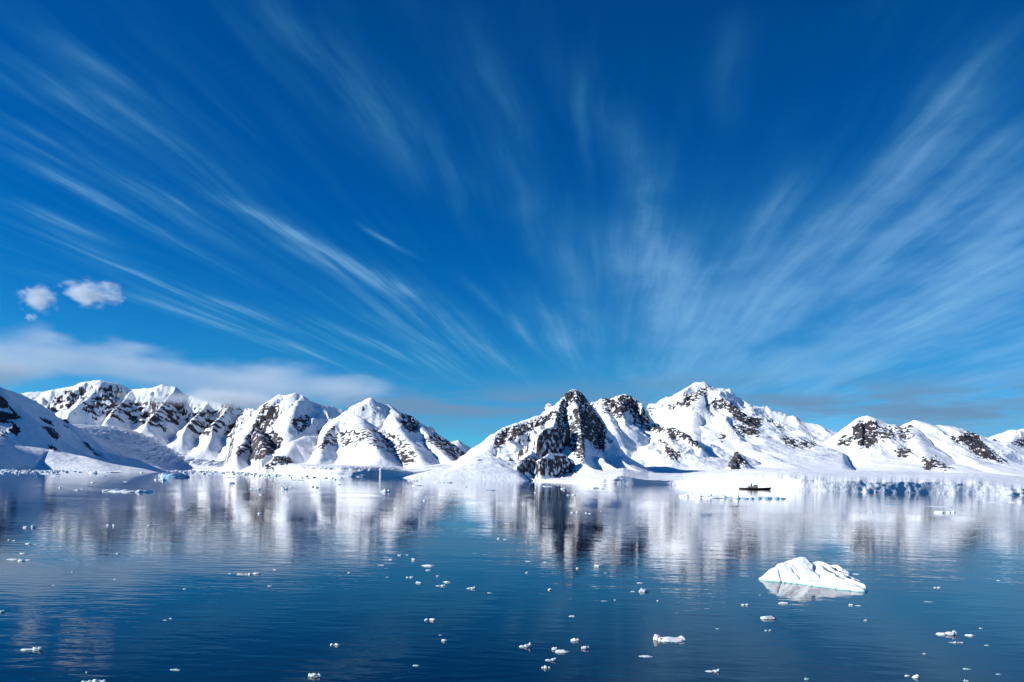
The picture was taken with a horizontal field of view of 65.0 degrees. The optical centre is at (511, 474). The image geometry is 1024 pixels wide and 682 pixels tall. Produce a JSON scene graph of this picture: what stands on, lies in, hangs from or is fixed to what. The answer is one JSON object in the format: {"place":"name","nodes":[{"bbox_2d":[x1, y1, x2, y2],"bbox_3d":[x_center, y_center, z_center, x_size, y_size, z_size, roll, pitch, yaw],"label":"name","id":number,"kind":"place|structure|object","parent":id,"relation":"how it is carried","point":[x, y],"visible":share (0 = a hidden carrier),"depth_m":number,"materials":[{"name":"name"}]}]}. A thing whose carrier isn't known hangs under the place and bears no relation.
{"place":"outdoors","nodes":[
{"label":"outdoors","id":0,"kind":"place"},
{"bbox_2d":[0,387,167,471],"bbox_3d":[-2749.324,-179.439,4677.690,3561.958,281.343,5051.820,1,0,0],"label":"hill","id":1,"kind":"structure","parent":0,"point":[40,436],"depth_m":2473.40,"materials":[{"name":"white snow"}]},
{"bbox_2d":[0,424,224,470],"bbox_3d":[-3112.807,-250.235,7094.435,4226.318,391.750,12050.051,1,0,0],"label":"glacier","id":2,"kind":"object","parent":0,"point":[164,457],"visible":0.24,"depth_m":4984.41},
{"bbox_2d":[21,380,244,460],"bbox_3d":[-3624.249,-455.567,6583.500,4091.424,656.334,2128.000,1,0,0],"label":"mountain range","id":3,"kind":"structure","parent":0,"point":[176,419],"depth_m":6350.77,"materials":[{"name":"white snow"}]},
{"bbox_2d":[262,455,296,473],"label":"rocky knoll","id":4,"kind":"structure","parent":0,"point":[281,460],"depth_m":3254.50,"materials":[{"name":"grey stone"}]},
{"bbox_2d":[219,393,344,472],"bbox_3d":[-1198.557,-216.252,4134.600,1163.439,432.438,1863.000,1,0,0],"label":"mountain","id":5,"kind":"structure","parent":0,"point":[289,425],"depth_m":3957.14,"materials":[{"name":"white snow"}]},
{"bbox_2d":[306,398,465,467],"bbox_3d":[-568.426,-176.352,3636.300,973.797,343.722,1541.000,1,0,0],"label":"mountain","id":6,"kind":"structure","parent":0,"point":[369,432],"depth_m":3327.34,"materials":[{"name":"white snow"}]},
{"bbox_2d":[266,463,627,483],"bbox_3d":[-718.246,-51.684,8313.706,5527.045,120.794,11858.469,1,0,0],"label":"snow field","id":7,"kind":"structure","parent":0,"point":[618,476],"depth_m":2618.81,"materials":[{"name":"white snow"}]},
{"bbox_2d":[379,457,534,480],"bbox_3d":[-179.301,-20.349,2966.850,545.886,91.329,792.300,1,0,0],"label":"snow slope","id":8,"kind":"structure","parent":0,"point":[486,468],"depth_m":2668.65,"materials":[{"name":"snow"},{"name":"ice"}]},
{"bbox_2d":[451,440,470,452],"bbox_3d":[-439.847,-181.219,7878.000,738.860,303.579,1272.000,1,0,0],"label":"mountain","id":9,"kind":"structure","parent":0,"point":[462,446],"depth_m":7746.35,"materials":[{"name":"white snow"}]},
{"bbox_2d":[0,469,1023,681],"bbox_3d":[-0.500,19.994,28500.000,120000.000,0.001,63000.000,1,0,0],"label":"water","id":10,"kind":"structure","parent":0,"point":[697,568],"depth_m":148.30,"materials":[{"name":"blue liquid"}]},
{"bbox_2d":[21,647,42,650],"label":"ice chunk","id":11,"kind":"object","parent":10,"relation":"on","point":[37,649],"visible":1,"depth_m":85.58,"materials":[{"name":"white ice"}]},
{"bbox_2d":[82,679,105,681],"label":"ice chunk","id":12,"kind":"object","parent":10,"relation":"on","point":[95,680],"visible":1,"depth_m":73.61,"materials":[{"name":"white ice"}]},
{"bbox_2d":[102,488,152,491],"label":"ice chunk","id":13,"kind":"object","parent":10,"relation":"on","point":[115,490],"visible":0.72,"depth_m":595.63,"materials":[{"name":"white ice"}]},
{"bbox_2d":[0,469,341,479],"bbox_3d":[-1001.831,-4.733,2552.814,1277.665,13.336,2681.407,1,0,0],"label":"brash ice","id":14,"kind":"structure","parent":10,"relation":"on","point":[54,471],"depth_m":2068.56,"materials":[{"name":"white ice"}]},
{"bbox_2d":[161,473,189,476],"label":"iceberg","id":15,"kind":"object","parent":10,"relation":"on","point":[174,475],"visible":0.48,"depth_m":1456.18,"materials":[{"name":"blue ice"}]},
{"bbox_2d":[308,673,321,676],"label":"ice chunk","id":16,"kind":"object","parent":10,"relation":"on","point":[314,675],"visible":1,"depth_m":77.55,"materials":[{"name":"white ice"}]},
{"bbox_2d":[519,642,530,646],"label":"ice chunk","id":17,"kind":"object","parent":10,"relation":"on","point":[528,645],"visible":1,"depth_m":93.38,"materials":[{"name":"white ice"}]},
{"bbox_2d":[555,650,568,652],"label":"ice chunk","id":18,"kind":"object","parent":10,"relation":"on","point":[561,651],"visible":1,"depth_m":90.97,"materials":[{"name":"white ice"}]},
{"bbox_2d":[653,634,685,642],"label":"ice chunk","id":19,"kind":"object","parent":10,"relation":"on","point":[671,639],"visible":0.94,"depth_m":98.99,"materials":[{"name":"white ice"}]},
{"bbox_2d":[679,493,741,498],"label":"iceberg","id":20,"kind":"object","parent":10,"relation":"on","point":[726,496],"visible":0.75,"depth_m":877.36,"materials":[{"name":"white ice"}]},
{"bbox_2d":[731,495,775,497],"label":"ice floe","id":21,"kind":"object","parent":10,"relation":"on","point":[752,496],"visible":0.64,"depth_m":980.94,"materials":[{"name":"white ice"}]},
{"bbox_2d":[739,479,771,489],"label":"ship","id":22,"kind":"object","parent":10,"relation":"on","point":[754,487],"visible":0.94,"depth_m":1807.70,"materials":[{"name":"paint"}]},
{"bbox_2d":[760,616,776,618],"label":"ice chunk","id":23,"kind":"object","parent":10,"relation":"on","point":[767,617],"visible":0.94,"depth_m":116.45,"materials":[{"name":"white ice"}]},
{"bbox_2d":[759,557,867,591],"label":"iceberg","id":24,"kind":"object","parent":10,"relation":"on","point":[803,571],"visible":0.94,"depth_m":159.23,"materials":[{"name":"white ice"}]},
{"bbox_2d":[936,630,957,634],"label":"ice chunk","id":25,"kind":"object","parent":10,"relation":"on","point":[954,632],"visible":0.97,"depth_m":107.54,"materials":[{"name":"white ice"}]},
{"bbox_2d":[0,0,1023,447],"label":"sky","id":26,"kind":"structure","parent":0,"point":[463,218],"materials":[{"name":"blue"}]},
{"bbox_2d":[457,389,660,478],"bbox_3d":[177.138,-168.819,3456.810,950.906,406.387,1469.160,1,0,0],"label":"mountain","id":27,"kind":"structure","parent":0,"point":[569,434],"depth_m":3182.49,"materials":[{"name":"white snow"}]},
{"bbox_2d":[590,394,760,471],"bbox_3d":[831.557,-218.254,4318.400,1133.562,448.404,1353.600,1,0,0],"label":"mountain","id":28,"kind":"structure","parent":0,"point":[643,438],"depth_m":4063.13,"materials":[{"name":"white snow"}]},
{"bbox_2d":[646,382,854,469],"bbox_3d":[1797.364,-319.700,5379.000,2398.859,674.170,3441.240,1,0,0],"label":"mountain","id":29,"kind":"structure","parent":0,"point":[729,419],"depth_m":5157.04,"materials":[{"name":"white snow"}]},
{"bbox_2d":[627,468,1023,495],"bbox_3d":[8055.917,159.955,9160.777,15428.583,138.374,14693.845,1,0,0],"label":"glacier","id":30,"kind":"object","parent":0,"point":[800,479],"visible":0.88,"depth_m":1990.49,"materials":[{"name":"white ice"}]},
{"bbox_2d":[724,451,755,469],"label":"rock outcrop","id":31,"kind":"object","parent":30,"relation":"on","point":[737,461],"visible":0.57,"depth_m":3269.82,"materials":[{"name":"grey stone"}]},
{"bbox_2d":[823,416,1023,475],"bbox_3d":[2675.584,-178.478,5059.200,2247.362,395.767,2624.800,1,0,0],"label":"mountain","id":32,"kind":"structure","parent":0,"point":[866,443],"depth_m":4887.57,"materials":[{"name":"white snow"}]},
{"bbox_2d":[989,429,1023,447],"bbox_3d":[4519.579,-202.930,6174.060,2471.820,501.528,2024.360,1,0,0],"label":"mountain","id":33,"kind":"structure","parent":0,"point":[1015,437],"depth_m":6207.46,"materials":[{"name":"white snow"}]}
]}

